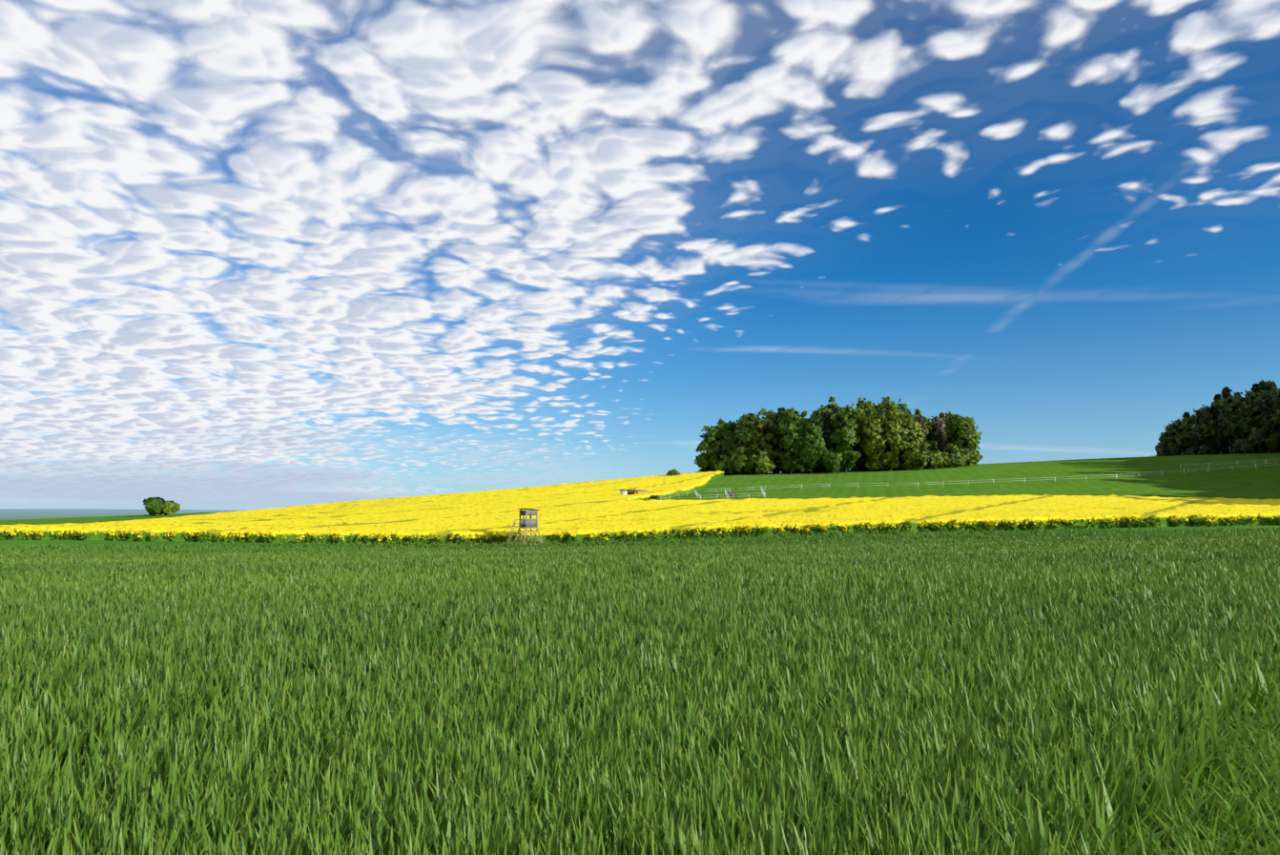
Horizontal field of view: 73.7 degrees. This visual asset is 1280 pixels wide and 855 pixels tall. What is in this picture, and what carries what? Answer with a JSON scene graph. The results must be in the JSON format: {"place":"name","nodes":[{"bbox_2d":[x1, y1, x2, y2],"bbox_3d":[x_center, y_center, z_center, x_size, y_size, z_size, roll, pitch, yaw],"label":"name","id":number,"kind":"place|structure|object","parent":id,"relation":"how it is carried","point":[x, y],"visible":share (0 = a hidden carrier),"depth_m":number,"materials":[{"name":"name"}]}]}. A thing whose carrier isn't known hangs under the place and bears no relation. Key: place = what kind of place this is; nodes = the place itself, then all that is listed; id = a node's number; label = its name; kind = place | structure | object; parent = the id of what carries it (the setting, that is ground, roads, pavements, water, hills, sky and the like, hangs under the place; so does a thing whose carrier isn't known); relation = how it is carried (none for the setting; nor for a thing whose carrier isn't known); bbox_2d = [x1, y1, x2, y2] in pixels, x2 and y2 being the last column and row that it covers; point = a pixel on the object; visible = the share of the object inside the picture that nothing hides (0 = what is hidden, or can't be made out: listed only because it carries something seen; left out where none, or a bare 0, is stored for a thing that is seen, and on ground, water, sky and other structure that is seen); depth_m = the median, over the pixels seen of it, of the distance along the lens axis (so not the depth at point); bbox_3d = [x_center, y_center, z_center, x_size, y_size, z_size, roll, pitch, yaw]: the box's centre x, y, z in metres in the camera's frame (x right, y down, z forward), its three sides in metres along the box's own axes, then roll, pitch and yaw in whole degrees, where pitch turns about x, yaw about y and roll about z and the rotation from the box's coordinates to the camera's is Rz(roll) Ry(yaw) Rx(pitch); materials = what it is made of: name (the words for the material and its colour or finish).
{"place":"outdoors","nodes":[
{"label":"outdoors","id":0,"kind":"place"},
{"bbox_2d":[0,470,1279,544],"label":"rapeseed field","id":1,"kind":"structure","parent":0,"point":[580,508],"depth_m":131.48,"materials":[{"name":"yellow plant"}]},
{"bbox_2d":[0,453,1279,554],"bbox_3d":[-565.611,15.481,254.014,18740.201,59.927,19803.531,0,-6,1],"label":"grassy ground","id":2,"kind":"structure","parent":0,"point":[1259,480],"depth_m":224.00,"materials":[{"name":"green plant"}]},
{"bbox_2d":[142,496,165,516],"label":"tree","id":3,"kind":"object","parent":2,"relation":"on","point":[154,505],"visible":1,"depth_m":292.03,"materials":[{"name":"green plant"}]},
{"bbox_2d":[161,499,180,515],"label":"tree","id":4,"kind":"object","parent":2,"relation":"on","point":[171,506],"visible":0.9,"depth_m":296.08,"materials":[{"name":"green plant"}]},
{"bbox_2d":[505,508,543,544],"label":"hunting stand","id":5,"kind":"object","parent":2,"relation":"on","point":[526,523],"visible":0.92,"depth_m":104.88,"materials":[{"name":"grey wood"}]},
{"bbox_2d":[619,488,648,495],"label":"field shelter","id":6,"kind":"object","parent":2,"relation":"on","point":[628,491],"visible":0.44,"depth_m":195.07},
{"bbox_2d":[0,525,1279,854],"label":"wheat field blades","id":7,"kind":"object","parent":2,"relation":"on","point":[1001,691],"visible":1,"depth_m":6.58,"materials":[{"name":"green plant"}]},
{"bbox_2d":[648,495,659,499],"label":"trough","id":8,"kind":"object","parent":2,"relation":"on","point":[654,496],"visible":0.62,"depth_m":185.37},
{"bbox_2d":[665,469,681,475],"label":"bush","id":9,"kind":"object","parent":2,"relation":"on","point":[671,472],"visible":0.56,"depth_m":273.69,"materials":[{"name":"green plant"}]},
{"bbox_2d":[694,452,712,472],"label":"copse shrub","id":10,"kind":"object","parent":2,"relation":"on","point":[701,469],"visible":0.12,"depth_m":290.36,"materials":[{"name":"green plant"}]},
{"bbox_2d":[694,425,724,472],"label":"copse tree","id":11,"kind":"object","parent":2,"relation":"on","point":[710,443],"visible":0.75,"depth_m":287.06,"materials":[{"name":"green plant"}]},
{"bbox_2d":[715,417,727,428],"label":"copse tree","id":12,"kind":"object","parent":2,"relation":"on","point":[720,422],"visible":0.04,"depth_m":297.72,"materials":[{"name":"green plant"}]},
{"bbox_2d":[711,454,734,474],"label":"copse shrub","id":13,"kind":"object","parent":2,"relation":"on","point":[721,464],"visible":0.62,"depth_m":280.24,"materials":[{"name":"green plant"}]},
{"bbox_2d":[716,420,742,474],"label":"copse tree","id":14,"kind":"object","parent":2,"relation":"on","point":[728,428],"visible":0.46,"depth_m":286.83,"materials":[{"name":"green plant"}]},
{"bbox_2d":[726,492,737,498],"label":"horse","id":15,"kind":"object","parent":2,"relation":"on","point":[731,493],"visible":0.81,"depth_m":192.98},
{"bbox_2d":[727,454,751,474],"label":"copse shrub","id":16,"kind":"object","parent":2,"relation":"on","point":[733,468],"visible":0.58,"depth_m":276.56,"materials":[{"name":"green plant"}]},
{"bbox_2d":[730,445,758,474],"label":"copse shrub","id":17,"kind":"object","parent":2,"relation":"on","point":[734,453],"visible":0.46,"depth_m":276.41,"materials":[{"name":"green plant"}]},
{"bbox_2d":[727,412,763,474],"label":"copse tree","id":18,"kind":"object","parent":2,"relation":"on","point":[743,429],"visible":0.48,"depth_m":281.75,"materials":[{"name":"green plant"}]},
{"bbox_2d":[744,448,772,474],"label":"copse shrub","id":19,"kind":"object","parent":2,"relation":"on","point":[757,451],"visible":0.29,"depth_m":276.22,"materials":[{"name":"green plant"}]},
{"bbox_2d":[747,454,776,474],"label":"copse shrub","id":20,"kind":"object","parent":2,"relation":"on","point":[764,464],"visible":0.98,"depth_m":272.71,"materials":[{"name":"green plant"}]},
{"bbox_2d":[748,407,781,474],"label":"copse tree","id":21,"kind":"object","parent":2,"relation":"on","point":[764,427],"visible":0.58,"depth_m":277.74,"materials":[{"name":"green plant"}]},
{"bbox_2d":[762,412,775,473],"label":"copse tree","id":22,"kind":"object","parent":2,"relation":"on","point":[770,416],"visible":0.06,"depth_m":288.66,"materials":[{"name":"green plant"}]},
{"bbox_2d":[765,409,777,472],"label":"copse tree","id":23,"kind":"object","parent":2,"relation":"on","point":[774,416],"visible":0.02,"depth_m":294.22,"materials":[{"name":"green plant"}]},
{"bbox_2d":[772,407,785,473],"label":"copse tree","id":24,"kind":"object","parent":2,"relation":"on","point":[780,411],"visible":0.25,"depth_m":280.04,"materials":[{"name":"green plant"}]},
{"bbox_2d":[772,409,804,474],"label":"copse tree","id":25,"kind":"object","parent":2,"relation":"on","point":[787,428],"visible":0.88,"depth_m":271.88,"materials":[{"name":"green plant"}]},
{"bbox_2d":[776,454,802,471],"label":"copse shrub","id":26,"kind":"object","parent":2,"relation":"on","point":[783,466],"visible":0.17,"depth_m":273.77,"materials":[{"name":"green plant"}]},
{"bbox_2d":[781,446,808,473],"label":"copse shrub","id":27,"kind":"object","parent":2,"relation":"on","point":[799,467],"visible":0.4,"depth_m":270.81,"materials":[{"name":"green plant"}]},
{"bbox_2d":[786,408,807,472],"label":"copse tree","id":28,"kind":"object","parent":2,"relation":"on","point":[802,414],"visible":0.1,"depth_m":297.59,"materials":[{"name":"green plant"}]},
{"bbox_2d":[792,417,827,474],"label":"copse tree","id":29,"kind":"object","parent":2,"relation":"on","point":[812,444],"visible":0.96,"depth_m":268.59,"materials":[{"name":"green plant"}]},
{"bbox_2d":[808,404,835,471],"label":"copse tree","id":30,"kind":"object","parent":2,"relation":"on","point":[816,417],"visible":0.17,"depth_m":282.61,"materials":[{"name":"green plant"}]},
{"bbox_2d":[820,410,837,472],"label":"copse tree","id":31,"kind":"object","parent":2,"relation":"on","point":[827,430],"visible":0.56,"depth_m":275.17,"materials":[{"name":"green plant"}]},
{"bbox_2d":[818,395,839,468],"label":"copse tree","id":32,"kind":"object","parent":2,"relation":"on","point":[832,401],"visible":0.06,"depth_m":291.13,"materials":[{"name":"green plant"}]},
{"bbox_2d":[819,447,844,473],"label":"copse shrub","id":33,"kind":"object","parent":2,"relation":"on","point":[830,459],"visible":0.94,"depth_m":267.17,"materials":[{"name":"green plant"}]},
{"bbox_2d":[830,405,845,422],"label":"copse tree","id":34,"kind":"object","parent":2,"relation":"on","point":[836,406],"visible":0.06,"depth_m":284.59,"materials":[{"name":"green plant"}]},
{"bbox_2d":[828,402,862,472],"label":"copse tree","id":35,"kind":"object","parent":2,"relation":"on","point":[843,437],"visible":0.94,"depth_m":270.34,"materials":[{"name":"green plant"}]},
{"bbox_2d":[847,457,865,471],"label":"copse shrub","id":36,"kind":"object","parent":2,"relation":"on","point":[855,468],"visible":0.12,"depth_m":278.65,"materials":[{"name":"green plant"}]},
{"bbox_2d":[846,407,873,471],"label":"copse tree","id":37,"kind":"object","parent":2,"relation":"on","point":[857,413],"visible":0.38,"depth_m":278.92,"materials":[{"name":"green plant"}]},
{"bbox_2d":[854,396,876,452],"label":"copse tree","id":38,"kind":"object","parent":2,"relation":"on","point":[862,404],"visible":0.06,"depth_m":291.10,"materials":[{"name":"green plant"}]},
{"bbox_2d":[857,406,887,471],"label":"copse tree","id":39,"kind":"object","parent":2,"relation":"on","point":[870,440],"visible":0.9,"depth_m":270.96,"materials":[{"name":"green plant"}]},
{"bbox_2d":[864,453,889,471],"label":"copse shrub","id":40,"kind":"object","parent":2,"relation":"on","point":[882,464],"visible":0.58,"depth_m":271.08,"materials":[{"name":"green plant"}]},
{"bbox_2d":[869,395,900,469],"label":"copse tree","id":41,"kind":"object","parent":2,"relation":"on","point":[880,407],"visible":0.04,"depth_m":281.28,"materials":[{"name":"green plant"}]},
{"bbox_2d":[873,405,910,471],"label":"copse tree","id":42,"kind":"object","parent":2,"relation":"on","point":[892,427],"visible":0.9,"depth_m":269.95,"materials":[{"name":"green plant"}]},
{"bbox_2d":[895,402,919,468],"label":"copse tree","id":43,"kind":"object","parent":2,"relation":"on","point":[903,409],"visible":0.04,"depth_m":283.16,"materials":[{"name":"green plant"}]},
{"bbox_2d":[896,414,924,470],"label":"copse tree","id":44,"kind":"object","parent":2,"relation":"on","point":[915,438],"visible":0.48,"depth_m":271.40,"materials":[{"name":"green plant"}]},
{"bbox_2d":[898,448,929,470],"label":"copse shrub","id":45,"kind":"object","parent":2,"relation":"on","point":[920,457],"visible":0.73,"depth_m":269.46,"materials":[{"name":"green plant"}]},
{"bbox_2d":[909,452,929,470],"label":"copse shrub","id":46,"kind":"object","parent":2,"relation":"on","point":[920,464],"visible":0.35,"depth_m":269.75,"materials":[{"name":"green plant"}]},
{"bbox_2d":[917,413,922,422],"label":"copse tree","id":47,"kind":"object","parent":2,"relation":"on","point":[919,417],"visible":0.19,"depth_m":284.92,"materials":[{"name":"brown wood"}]},
{"bbox_2d":[918,421,926,468],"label":"copse tree","id":48,"kind":"object","parent":2,"relation":"on","point":[922,426],"visible":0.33,"depth_m":279.03,"materials":[{"name":"plant"}]},
{"bbox_2d":[912,407,933,447],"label":"copse tree","id":49,"kind":"object","parent":2,"relation":"on","point":[929,435],"visible":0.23,"depth_m":295.94,"materials":[{"name":"green plant"}]},
{"bbox_2d":[918,440,931,467],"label":"copse shrub","id":50,"kind":"object","parent":2,"relation":"on","point":[922,448],"visible":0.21,"depth_m":275.81,"materials":[{"name":"green plant"}]},
{"bbox_2d":[925,450,942,469],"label":"copse shrub","id":51,"kind":"object","parent":2,"relation":"on","point":[934,461],"visible":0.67,"depth_m":271.73,"materials":[{"name":"green plant"}]},
{"bbox_2d":[927,439,940,451],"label":"copse shrub","id":52,"kind":"object","parent":2,"relation":"on","point":[932,445],"visible":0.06,"depth_m":282.39,"materials":[{"name":"green plant"}]},
{"bbox_2d":[929,415,940,442],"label":"copse tree","id":53,"kind":"object","parent":2,"relation":"on","point":[933,424],"visible":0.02,"depth_m":299.33,"materials":[{"name":"green plant"}]},
{"bbox_2d":[932,414,940,450],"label":"copse tree","id":54,"kind":"object","parent":2,"relation":"on","point":[936,421],"visible":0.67,"depth_m":288.65,"materials":[{"name":"brown wood"}]},
{"bbox_2d":[929,449,950,468],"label":"copse shrub","id":55,"kind":"object","parent":2,"relation":"on","point":[944,456],"visible":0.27,"depth_m":272.95,"materials":[{"name":"green plant"}]},
{"bbox_2d":[938,412,947,452],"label":"copse tree","id":56,"kind":"object","parent":2,"relation":"on","point":[942,441],"visible":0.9,"depth_m":277.89,"materials":[{"name":"brown wood"}]},
{"bbox_2d":[936,444,963,468],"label":"copse shrub","id":57,"kind":"object","parent":2,"relation":"on","point":[954,461],"visible":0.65,"depth_m":274.13,"materials":[{"name":"green plant"}]},
{"bbox_2d":[939,410,960,433],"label":"copse tree","id":58,"kind":"object","parent":2,"relation":"on","point":[947,416],"visible":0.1,"depth_m":293.14,"materials":[{"name":"green plant"}]},
{"bbox_2d":[945,442,967,467],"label":"copse shrub","id":59,"kind":"object","parent":2,"relation":"on","point":[963,459],"visible":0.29,"depth_m":274.98,"materials":[{"name":"green plant"}]},
{"bbox_2d":[944,413,981,466],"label":"copse tree","id":60,"kind":"object","parent":2,"relation":"on","point":[960,431],"visible":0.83,"depth_m":281.06,"materials":[{"name":"green plant"}]},
{"bbox_2d":[955,446,972,466],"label":"copse shrub","id":61,"kind":"object","parent":2,"relation":"on","point":[967,453],"visible":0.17,"depth_m":277.24,"materials":[{"name":"green plant"}]},
{"bbox_2d":[664,458,1270,497],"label":"paddock fence","id":62,"kind":"object","parent":2,"relation":"on","point":[727,496],"visible":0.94,"depth_m":216.69,"materials":[{"name":"white wood"}]},
{"bbox_2d":[955,448,980,466],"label":"copse shrub","id":63,"kind":"object","parent":2,"relation":"on","point":[976,458],"visible":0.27,"depth_m":280.65,"materials":[{"name":"green plant"}]},
{"bbox_2d":[963,445,983,464],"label":"copse shrub","id":64,"kind":"object","parent":2,"relation":"on","point":[980,456],"visible":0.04,"depth_m":282.84,"materials":[{"name":"green plant"}]},
{"bbox_2d":[1151,431,1166,455],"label":"forest tree","id":65,"kind":"object","parent":2,"relation":"on","point":[1159,447],"visible":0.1,"depth_m":437.20,"materials":[{"name":"green plant"}]},
{"bbox_2d":[1157,434,1165,454],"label":"forest tree","id":66,"kind":"object","parent":2,"relation":"on","point":[1161,451],"depth_m":430.37,"materials":[{"name":"green plant"}]},
{"bbox_2d":[1161,427,1176,455],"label":"forest tree","id":67,"kind":"object","parent":2,"relation":"on","point":[1166,450],"visible":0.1,"depth_m":415.22,"materials":[{"name":"green plant"}]},
{"bbox_2d":[1162,417,1181,455],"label":"forest tree","id":68,"kind":"object","parent":2,"relation":"on","point":[1168,440],"visible":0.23,"depth_m":409.41,"materials":[{"name":"green plant"}]},
{"bbox_2d":[1170,412,1197,449],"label":"forest tree","id":69,"kind":"object","parent":2,"relation":"on","point":[1184,440],"visible":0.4,"depth_m":387.03,"materials":[{"name":"green plant"}]},
{"bbox_2d":[1178,411,1194,454],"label":"forest tree","id":70,"kind":"object","parent":2,"relation":"on","point":[1183,449],"visible":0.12,"depth_m":394.72,"materials":[{"name":"green plant"}]},
{"bbox_2d":[1184,446,1197,454],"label":"forest shrub","id":71,"kind":"object","parent":2,"relation":"on","point":[1189,450],"visible":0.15,"depth_m":380.04,"materials":[{"name":"green plant"}]},
{"bbox_2d":[1192,413,1199,454],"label":"forest tree","id":72,"kind":"object","parent":2,"relation":"on","point":[1194,442],"visible":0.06,"depth_m":381.53,"materials":[{"name":"green plant"}]},
{"bbox_2d":[1194,412,1208,454],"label":"forest tree","id":73,"kind":"object","parent":2,"relation":"on","point":[1199,441],"depth_m":373.39,"materials":[{"name":"green plant"}]},
{"bbox_2d":[1190,401,1219,454],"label":"forest tree","id":74,"kind":"object","parent":2,"relation":"on","point":[1203,439],"visible":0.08,"depth_m":367.45,"materials":[{"name":"green plant"}]},
{"bbox_2d":[1197,444,1218,454],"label":"forest shrub","id":75,"kind":"object","parent":2,"relation":"on","point":[1205,449],"visible":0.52,"depth_m":358.50,"materials":[{"name":"green plant"}]},
{"bbox_2d":[1198,398,1222,454],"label":"forest tree","id":76,"kind":"object","parent":2,"relation":"on","point":[1210,428],"visible":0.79,"depth_m":352.47,"materials":[{"name":"green plant"}]},
{"bbox_2d":[1210,392,1229,454],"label":"forest tree","id":77,"kind":"object","parent":2,"relation":"on","point":[1218,396],"visible":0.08,"depth_m":358.11,"materials":[{"name":"green plant"}]},
{"bbox_2d":[1218,386,1235,454],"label":"forest tree","id":78,"kind":"object","parent":2,"relation":"on","point":[1225,393],"visible":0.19,"depth_m":344.45,"materials":[{"name":"green plant"}]},
{"bbox_2d":[1217,395,1240,454],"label":"forest tree","id":79,"kind":"object","parent":2,"relation":"on","point":[1224,413],"visible":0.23,"depth_m":329.67,"materials":[{"name":"green plant"}]},
{"bbox_2d":[1217,391,1242,443],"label":"forest tree","id":80,"kind":"object","parent":2,"relation":"on","point":[1237,394],"visible":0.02,"depth_m":335.46,"materials":[{"name":"green plant"}]},
{"bbox_2d":[1227,437,1243,454],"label":"forest shrub","id":81,"kind":"object","parent":2,"relation":"on","point":[1231,451],"visible":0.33,"depth_m":332.05,"materials":[{"name":"green plant"}]},
{"bbox_2d":[1223,393,1249,453],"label":"forest tree","id":82,"kind":"object","parent":2,"relation":"on","point":[1235,428],"visible":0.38,"depth_m":322.19,"materials":[{"name":"green plant"}]},
{"bbox_2d":[1228,434,1246,454],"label":"forest shrub","id":83,"kind":"object","parent":2,"relation":"on","point":[1237,445],"visible":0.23,"depth_m":321.73,"materials":[{"name":"green plant"}]},
{"bbox_2d":[1240,437,1257,453],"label":"forest shrub","id":84,"kind":"object","parent":2,"relation":"on","point":[1246,448],"visible":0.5,"depth_m":307.27,"materials":[{"name":"green plant"}]},
{"bbox_2d":[1235,390,1263,437],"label":"forest tree","id":85,"kind":"object","parent":2,"relation":"on","point":[1247,413],"visible":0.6,"depth_m":307.80,"materials":[{"name":"green plant"}]},
{"bbox_2d":[1250,382,1259,392],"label":"forest tree","id":86,"kind":"object","parent":2,"relation":"on","point":[1255,386],"visible":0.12,"depth_m":332.57,"materials":[{"name":"green plant"}]},
{"bbox_2d":[1244,427,1275,453],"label":"forest shrub","id":87,"kind":"object","parent":2,"relation":"on","point":[1252,438],"visible":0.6,"depth_m":301.04,"materials":[{"name":"green plant"}]},
{"bbox_2d":[1258,380,1269,453],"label":"forest tree","id":88,"kind":"object","parent":2,"relation":"on","point":[1260,388],"depth_m":321.09,"materials":[{"name":"green plant"}]},
{"bbox_2d":[1252,379,1279,453],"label":"forest tree","id":89,"kind":"object","parent":2,"relation":"on","point":[1269,385],"visible":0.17,"depth_m":301.94,"materials":[{"name":"green plant"}]},
{"bbox_2d":[1253,426,1279,453],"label":"forest shrub","id":90,"kind":"object","parent":2,"relation":"on","point":[1272,440],"visible":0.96,"depth_m":292.41,"materials":[{"name":"green plant"}]},
{"bbox_2d":[1259,389,1279,453],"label":"forest tree","id":91,"kind":"object","parent":2,"relation":"on","point":[1267,423],"visible":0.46,"depth_m":293.78,"materials":[{"name":"green plant"}]},
{"bbox_2d":[1264,388,1279,432],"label":"forest tree","id":92,"kind":"object","parent":2,"relation":"on","point":[1275,412],"visible":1,"depth_m":288.38,"materials":[{"name":"green plant"}]},
{"bbox_2d":[0,0,1279,510],"label":"sky","id":93,"kind":"structure","parent":0,"point":[255,254],"materials":[{"name":"blue"}]},
{"bbox_2d":[1004,627,1279,854],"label":"verge grass","id":94,"kind":"structure","parent":0,"point":[1235,820],"depth_m":4.26,"materials":[{"name":"green plant"}]}
]}

